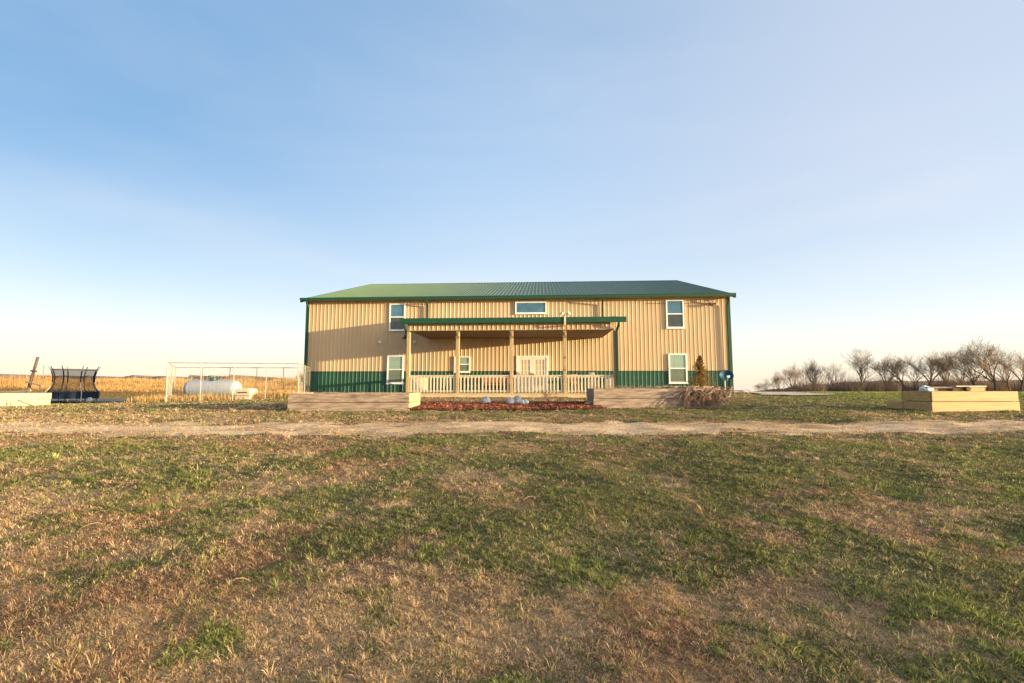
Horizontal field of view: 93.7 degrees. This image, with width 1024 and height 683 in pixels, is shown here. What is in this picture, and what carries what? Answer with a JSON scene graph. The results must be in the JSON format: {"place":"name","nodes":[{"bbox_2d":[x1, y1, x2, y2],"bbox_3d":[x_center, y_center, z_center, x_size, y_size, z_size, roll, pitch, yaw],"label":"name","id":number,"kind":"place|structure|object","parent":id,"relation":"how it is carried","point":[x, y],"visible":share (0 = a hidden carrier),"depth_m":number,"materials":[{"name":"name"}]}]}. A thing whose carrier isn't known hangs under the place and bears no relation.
{"place":"outdoors","nodes":[
{"label":"outdoors","id":0,"kind":"place"},
{"bbox_2d":[51,399,168,401],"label":"gravel drive","id":1,"kind":"structure","parent":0,"point":[84,400],"depth_m":36.24,"materials":[{"name":"grey gravel"}]},
{"bbox_2d":[0,374,273,379],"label":"hills","id":2,"kind":"structure","parent":0,"point":[111,377],"depth_m":449.40,"materials":[{"name":"brown plant"}]},
{"bbox_2d":[124,388,308,402],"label":"grass","id":3,"kind":"structure","parent":0,"point":[269,395],"depth_m":22.45,"materials":[{"name":"yellow plant"}]},
{"bbox_2d":[0,382,1023,682],"bbox_3d":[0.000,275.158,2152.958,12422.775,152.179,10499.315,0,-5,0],"label":"ground","id":4,"kind":"structure","parent":0,"point":[396,666],"depth_m":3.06,"materials":[{"name":"green plant"}]},
{"bbox_2d":[0,393,51,405],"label":"timber planter","id":5,"kind":"object","parent":4,"relation":"on","point":[34,399],"visible":0.77,"depth_m":21.33,"materials":[{"name":"brown wood"}]},
{"bbox_2d":[0,389,31,392],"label":"branch","id":6,"kind":"object","parent":5,"relation":"on","point":[19,391],"visible":0.95,"depth_m":21.44,"materials":[{"name":"wood"}]},
{"bbox_2d":[26,357,43,392],"bbox_3d":[-23.710,2.053,23.864,1.185,2.591,0.298,-1,-5,9],"label":"leaning post","id":7,"kind":"object","parent":4,"relation":"on","point":[33,371],"visible":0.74,"depth_m":23.91,"materials":[{"name":"brown wood"}]},
{"bbox_2d":[45,365,100,402],"bbox_3d":[-31.828,3.102,34.862,2.960,2.618,2.960,0,-5,0],"label":"trampoline","id":8,"kind":"object","parent":4,"relation":"on","point":[67,395],"visible":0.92,"depth_m":34.16,"materials":[{"name":"metal"}]},
{"bbox_2d":[0,371,302,397],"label":"field grass","id":9,"kind":"structure","parent":4,"relation":"on","point":[130,392],"depth_m":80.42,"materials":[{"name":"yellow plant"}]},
{"bbox_2d":[183,377,241,396],"bbox_3d":[-15.750,2.533,25.274,2.920,1.320,0.860,0,-5,0],"label":"propane tank","id":10,"kind":"object","parent":4,"relation":"on","point":[221,387],"visible":0.7,"depth_m":24.92,"materials":[{"name":"white metal"}]},
{"bbox_2d":[165,362,309,400],"bbox_3d":[-14.400,2.158,24.556,8.200,2.082,6.159,1,-5,-9],"label":"dog pen","id":11,"kind":"object","parent":4,"relation":"on","point":[201,367],"visible":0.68,"depth_m":22.73,"materials":[{"name":"metal"}]},
{"bbox_2d":[234,388,257,399],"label":"dog house","id":12,"kind":"structure","parent":4,"relation":"on","point":[240,392],"depth_m":22.48,"materials":[{"name":"beige plastic"}]},
{"bbox_2d":[220,372,302,380],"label":"distant wood","id":13,"kind":"object","parent":4,"relation":"on","point":[262,378],"visible":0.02,"depth_m":152.72,"materials":[{"name":"brown plant"}]},
{"bbox_2d":[287,392,420,410],"bbox_3d":[-5.070,2.031,15.782,3.767,0.683,1.853,0,-5,0],"label":"timber planter","id":14,"kind":"object","parent":4,"relation":"on","point":[359,401],"visible":0.92,"depth_m":14.88,"materials":[{"name":"wood"}]},
{"bbox_2d":[27,451,811,681],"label":"straw","id":15,"kind":"object","parent":4,"relation":"on","point":[524,499],"visible":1,"depth_m":2.66,"materials":[{"name":"beige plant"}]},
{"bbox_2d":[409,400,606,410],"bbox_3d":[-0.090,2.217,16.549,6.103,0.139,3.536,0,-5,0],"label":"mulch bed","id":16,"kind":"object","parent":4,"relation":"on","point":[513,409],"visible":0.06,"depth_m":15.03,"materials":[{"name":"brown wood"}]},
{"bbox_2d":[481,396,490,402],"bbox_3d":[-0.993,2.189,17.974,0.385,0.297,0.284,0,-5,0],"label":"stone","id":17,"kind":"object","parent":16,"relation":"on","point":[486,399],"visible":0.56,"depth_m":17.88,"materials":[{"name":"grey stone"}]},
{"bbox_2d":[506,397,513,403],"bbox_3d":[-0.073,2.215,17.861,0.313,0.289,0.269,0,-5,0],"label":"stone","id":18,"kind":"object","parent":16,"relation":"on","point":[509,400],"visible":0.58,"depth_m":17.78,"materials":[{"name":"grey stone"}]},
{"bbox_2d":[513,395,520,403],"bbox_3d":[0.190,2.177,18.025,0.355,0.347,0.308,0,-5,0],"label":"stone","id":19,"kind":"object","parent":16,"relation":"on","point":[517,399],"visible":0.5,"depth_m":17.93,"materials":[{"name":"grey stone"}]},
{"bbox_2d":[300,280,735,397],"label":"metal house","id":20,"kind":"structure","parent":4,"relation":"on","point":[531,339],"depth_m":27.62,"materials":[{"name":"beige metal"}]},
{"bbox_2d":[387,355,403,383],"bbox_3d":[-6.810,1.633,27.994,0.970,1.640,0.063,0,-5,3],"label":"window","id":21,"kind":"structure","parent":20,"relation":"in","point":[395,363],"depth_m":27.99,"materials":[{"name":"glass"}]},
{"bbox_2d":[389,303,405,330],"bbox_3d":[-6.760,-1.439,28.276,0.950,1.610,0.063,0,-5,3],"label":"window","id":22,"kind":"structure","parent":20,"relation":"in","point":[396,310],"depth_m":28.28,"materials":[{"name":"glass"}]},
{"bbox_2d":[453,356,470,372],"bbox_3d":[-2.886,1.333,27.768,1.000,0.965,0.088,0,-5,3],"label":"window","id":23,"kind":"structure","parent":20,"relation":"in","point":[464,360],"depth_m":27.76,"materials":[{"name":"glass"}]},
{"bbox_2d":[483,378,509,389],"bbox_3d":[-0.906,2.363,26.983,1.500,0.980,0.600,0,-5,3],"label":"porch bench","id":24,"kind":"object","parent":20,"relation":"on","point":[491,380],"visible":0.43,"depth_m":27.25,"materials":[{"name":"brown wood"}]},
{"bbox_2d":[518,357,531,389],"bbox_3d":[0.743,1.878,27.468,0.811,1.935,0.125,0,-5,3],"label":"door","id":25,"kind":"structure","parent":20,"relation":"in","point":[524,363],"depth_m":27.51,"materials":[{"name":"white paint"}]},
{"bbox_2d":[515,301,546,314],"bbox_3d":[1.096,-1.945,27.827,1.880,0.745,0.088,0,-5,3],"label":"window","id":26,"kind":"structure","parent":20,"relation":"in","point":[536,307],"depth_m":27.83,"materials":[{"name":"glass"}]},
{"bbox_2d":[532,357,546,389],"bbox_3d":[1.560,1.873,27.418,0.811,1.935,0.125,0,-5,3],"label":"door","id":27,"kind":"structure","parent":20,"relation":"in","point":[538,363],"depth_m":27.47,"materials":[{"name":"white paint"}]},
{"bbox_2d":[568,374,579,389],"bbox_3d":[3.428,2.316,26.591,0.540,1.000,0.500,1,-5,-12],"label":"porch chair","id":28,"kind":"object","parent":20,"relation":"on","point":[573,381],"visible":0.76,"depth_m":26.79,"materials":[{"name":"brown wood"}]},
{"bbox_2d":[587,372,594,387],"bbox_3d":[3.887,2.017,23.471,0.400,1.020,0.394,0,-5,0],"label":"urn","id":29,"kind":"object","parent":20,"relation":"on","point":[591,373],"visible":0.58,"depth_m":23.34,"materials":[{"name":"plastic"}]},
{"bbox_2d":[665,300,684,328],"bbox_3d":[9.271,-1.553,27.289,1.060,1.665,0.088,0,-5,3],"label":"window","id":30,"kind":"structure","parent":20,"relation":"in","point":[674,308],"depth_m":27.29,"materials":[{"name":"glass"}]},
{"bbox_2d":[668,354,687,383],"bbox_3d":[9.331,1.528,27.000,1.080,1.695,0.088,0,-5,3],"label":"window","id":31,"kind":"structure","parent":20,"relation":"in","point":[677,363],"depth_m":27.00,"materials":[{"name":"glass"}]},
{"bbox_2d":[538,389,565,401],"bbox_3d":[1.573,2.168,19.172,1.076,0.761,0.878,2,-6,-22],"label":"bare shrub","id":32,"kind":"object","parent":4,"relation":"on","point":[545,396],"visible":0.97,"depth_m":19.20,"materials":[{"name":"brown plant"}]},
{"bbox_2d":[586,388,721,407],"bbox_3d":[4.870,2.029,16.838,4.286,0.753,1.552,0,-5,0],"label":"timber planter","id":33,"kind":"object","parent":4,"relation":"on","point":[632,398],"visible":0.71,"depth_m":16.07,"materials":[{"name":"brown wood"}]},
{"bbox_2d":[592,385,653,388],"bbox_3d":[3.844,1.599,16.736,2.256,0.199,1.015,0,-5,0],"label":"dry stubble","id":34,"kind":"object","parent":33,"relation":"in","point":[623,387],"visible":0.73,"depth_m":16.63,"materials":[{"name":"brown plant"}]},
{"bbox_2d":[654,386,754,408],"bbox_3d":[6.516,1.961,16.569,3.550,0.860,1.775,0,-5,0],"label":"dead shrub","id":35,"kind":"object","parent":33,"relation":"on","point":[708,395],"visible":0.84,"depth_m":15.97,"materials":[{"name":"brown plant"}]},
{"bbox_2d":[684,355,715,386],"bbox_3d":[9.524,1.731,24.485,1.448,2.110,1.490,1,-5,-14],"label":"conifer","id":36,"kind":"object","parent":4,"relation":"on","point":[700,369],"visible":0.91,"depth_m":24.47,"materials":[{"name":"brown plant"}]},
{"bbox_2d":[719,370,733,391],"bbox_3d":[10.267,2.044,22.969,0.590,1.374,0.505,5,-7,-44],"label":"satellite dish","id":37,"kind":"object","parent":4,"relation":"on","point":[725,375],"visible":1,"depth_m":23.13,"materials":[{"name":"metal"}]},
{"bbox_2d":[761,373,786,391],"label":"bare tree","id":38,"kind":"object","parent":4,"relation":"on","point":[777,380],"visible":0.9,"depth_m":149.64,"materials":[{"name":"brown plant"}]},
{"bbox_2d":[734,392,834,394],"bbox_3d":[14.713,3.179,29.976,4.110,0.099,13.489,0,-5,3],"label":"gravel pad","id":39,"kind":"object","parent":4,"relation":"on","point":[781,393],"visible":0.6,"depth_m":25.24,"materials":[{"name":"beige gravel"}]},
{"bbox_2d":[778,362,809,388],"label":"bare tree","id":40,"kind":"object","parent":4,"relation":"on","point":[796,374],"visible":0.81,"depth_m":143.88,"materials":[{"name":"brown plant"}]},
{"bbox_2d":[793,357,832,386],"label":"bare tree","id":41,"kind":"object","parent":4,"relation":"on","point":[813,371],"visible":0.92,"depth_m":134.59,"materials":[{"name":"brown plant"}]},
{"bbox_2d":[820,363,848,389],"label":"bare tree","id":42,"kind":"object","parent":4,"relation":"on","point":[833,374],"visible":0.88,"depth_m":134.12,"materials":[{"name":"brown plant"}]},
{"bbox_2d":[840,346,880,389],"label":"bare tree","id":43,"kind":"object","parent":4,"relation":"on","point":[864,368],"visible":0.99,"depth_m":129.77,"materials":[{"name":"brown plant"}]},
{"bbox_2d":[869,353,908,390],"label":"bare tree","id":44,"kind":"object","parent":4,"relation":"on","point":[894,369],"visible":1,"depth_m":124.92,"materials":[{"name":"brown plant"}]},
{"bbox_2d":[869,358,908,383],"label":"bare tree","id":45,"kind":"object","parent":4,"relation":"on","point":[875,369],"visible":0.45,"depth_m":129.53,"materials":[{"name":"brown plant"}]},
{"bbox_2d":[761,368,1023,391],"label":"undergrowth","id":46,"kind":"object","parent":4,"relation":"on","point":[845,386],"visible":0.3,"depth_m":123.35,"materials":[{"name":"brown plant"}]},
{"bbox_2d":[900,356,933,390],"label":"bare tree","id":47,"kind":"object","parent":4,"relation":"on","point":[916,373],"visible":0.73,"depth_m":127.36,"materials":[{"name":"brown plant"}]},
{"bbox_2d":[890,349,963,386],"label":"bare tree","id":48,"kind":"object","parent":4,"relation":"on","point":[929,369],"visible":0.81,"depth_m":123.74,"materials":[{"name":"brown plant"}]},
{"bbox_2d":[913,352,961,386],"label":"bare tree","id":49,"kind":"object","parent":4,"relation":"on","point":[946,376],"visible":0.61,"depth_m":123.38,"materials":[{"name":"brown plant"}]},
{"bbox_2d":[887,391,1019,411],"bbox_3d":[13.386,1.869,14.686,2.577,0.703,1.648,0,-5,-1],"label":"timber planter","id":50,"kind":"object","parent":4,"relation":"on","point":[940,401],"visible":0.88,"depth_m":13.89,"materials":[{"name":"brown wood"}]},
{"bbox_2d":[919,385,933,390],"bbox_3d":[12.177,1.375,14.136,0.337,0.170,0.297,0,-5,0],"label":"plastic bag","id":51,"kind":"object","parent":50,"relation":"on","point":[923,388],"visible":0.9,"depth_m":14.05,"materials":[{"name":"white plastic"}]},
{"bbox_2d":[934,388,949,390],"bbox_3d":[12.674,1.431,14.246,1.100,0.075,0.180,0,-5,-3],"label":"lumber board","id":52,"kind":"object","parent":50,"relation":"on","point":[941,389],"visible":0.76,"depth_m":14.16,"materials":[{"name":"wood"}]},
{"bbox_2d":[926,387,962,387],"bbox_3d":[12.776,1.354,14.145,1.350,0.038,0.180,0,-5,-4],"label":"lumber board","id":53,"kind":"object","parent":52,"relation":"on","point":[944,387],"visible":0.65,"depth_m":14.05,"materials":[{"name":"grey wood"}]},
{"bbox_2d":[950,386,986,386],"bbox_3d":[13.417,1.317,14.109,0.950,0.035,0.180,0,-5,-4],"label":"lumber board","id":54,"kind":"object","parent":53,"relation":"on","point":[968,386],"visible":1,"depth_m":14.02,"materials":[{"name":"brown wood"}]},
{"bbox_2d":[949,388,983,390],"bbox_3d":[13.376,1.412,14.150,0.920,0.095,0.180,0,-5,0],"label":"lumber board","id":55,"kind":"object","parent":50,"relation":"on","point":[961,389],"visible":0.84,"depth_m":14.06,"materials":[{"name":"brown wood"}]},
{"bbox_2d":[963,387,970,390],"bbox_3d":[13.277,1.397,14.205,0.131,0.136,0.511,0,-5,0],"label":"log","id":56,"kind":"object","parent":50,"relation":"on","point":[966,388],"visible":0.4,"depth_m":13.95,"materials":[{"name":"wood"}]},
{"bbox_2d":[938,355,976,384],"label":"bare tree","id":57,"kind":"object","parent":4,"relation":"on","point":[960,371],"visible":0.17,"depth_m":126.17,"materials":[{"name":"brown plant"}]},
{"bbox_2d":[933,347,1010,385],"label":"bare tree","id":58,"kind":"object","parent":4,"relation":"on","point":[973,381],"visible":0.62,"depth_m":118.37,"materials":[{"name":"brown plant"}]},
{"bbox_2d":[944,334,1012,390],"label":"bare tree","id":59,"kind":"object","parent":4,"relation":"on","point":[983,366],"visible":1,"depth_m":111.58,"materials":[{"name":"brown plant"}]},
{"bbox_2d":[986,351,1023,390],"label":"bare tree","id":60,"kind":"object","parent":4,"relation":"on","point":[1021,368],"visible":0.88,"depth_m":115.31,"materials":[{"name":"brown plant"}]},
{"bbox_2d":[987,353,1022,390],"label":"bare tree","id":61,"kind":"object","parent":4,"relation":"on","point":[1006,373],"visible":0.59,"depth_m":122.07,"materials":[{"name":"brown plant"}]},
{"bbox_2d":[0,420,1023,437],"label":"dirt track","id":62,"kind":"structure","parent":0,"point":[907,425],"depth_m":10.12,"materials":[{"name":"soil"}]},
{"bbox_2d":[0,0,1023,390],"label":"sky","id":63,"kind":"structure","parent":0,"point":[176,176],"materials":[{"name":"blue"}]},
{"bbox_2d":[764,380,1019,390],"bbox_3d":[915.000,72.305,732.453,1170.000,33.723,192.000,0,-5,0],"label":"hills","id":64,"kind":"structure","parent":0,"point":[919,382],"depth_m":673.24,"materials":[{"name":"brown plant"}]}
]}

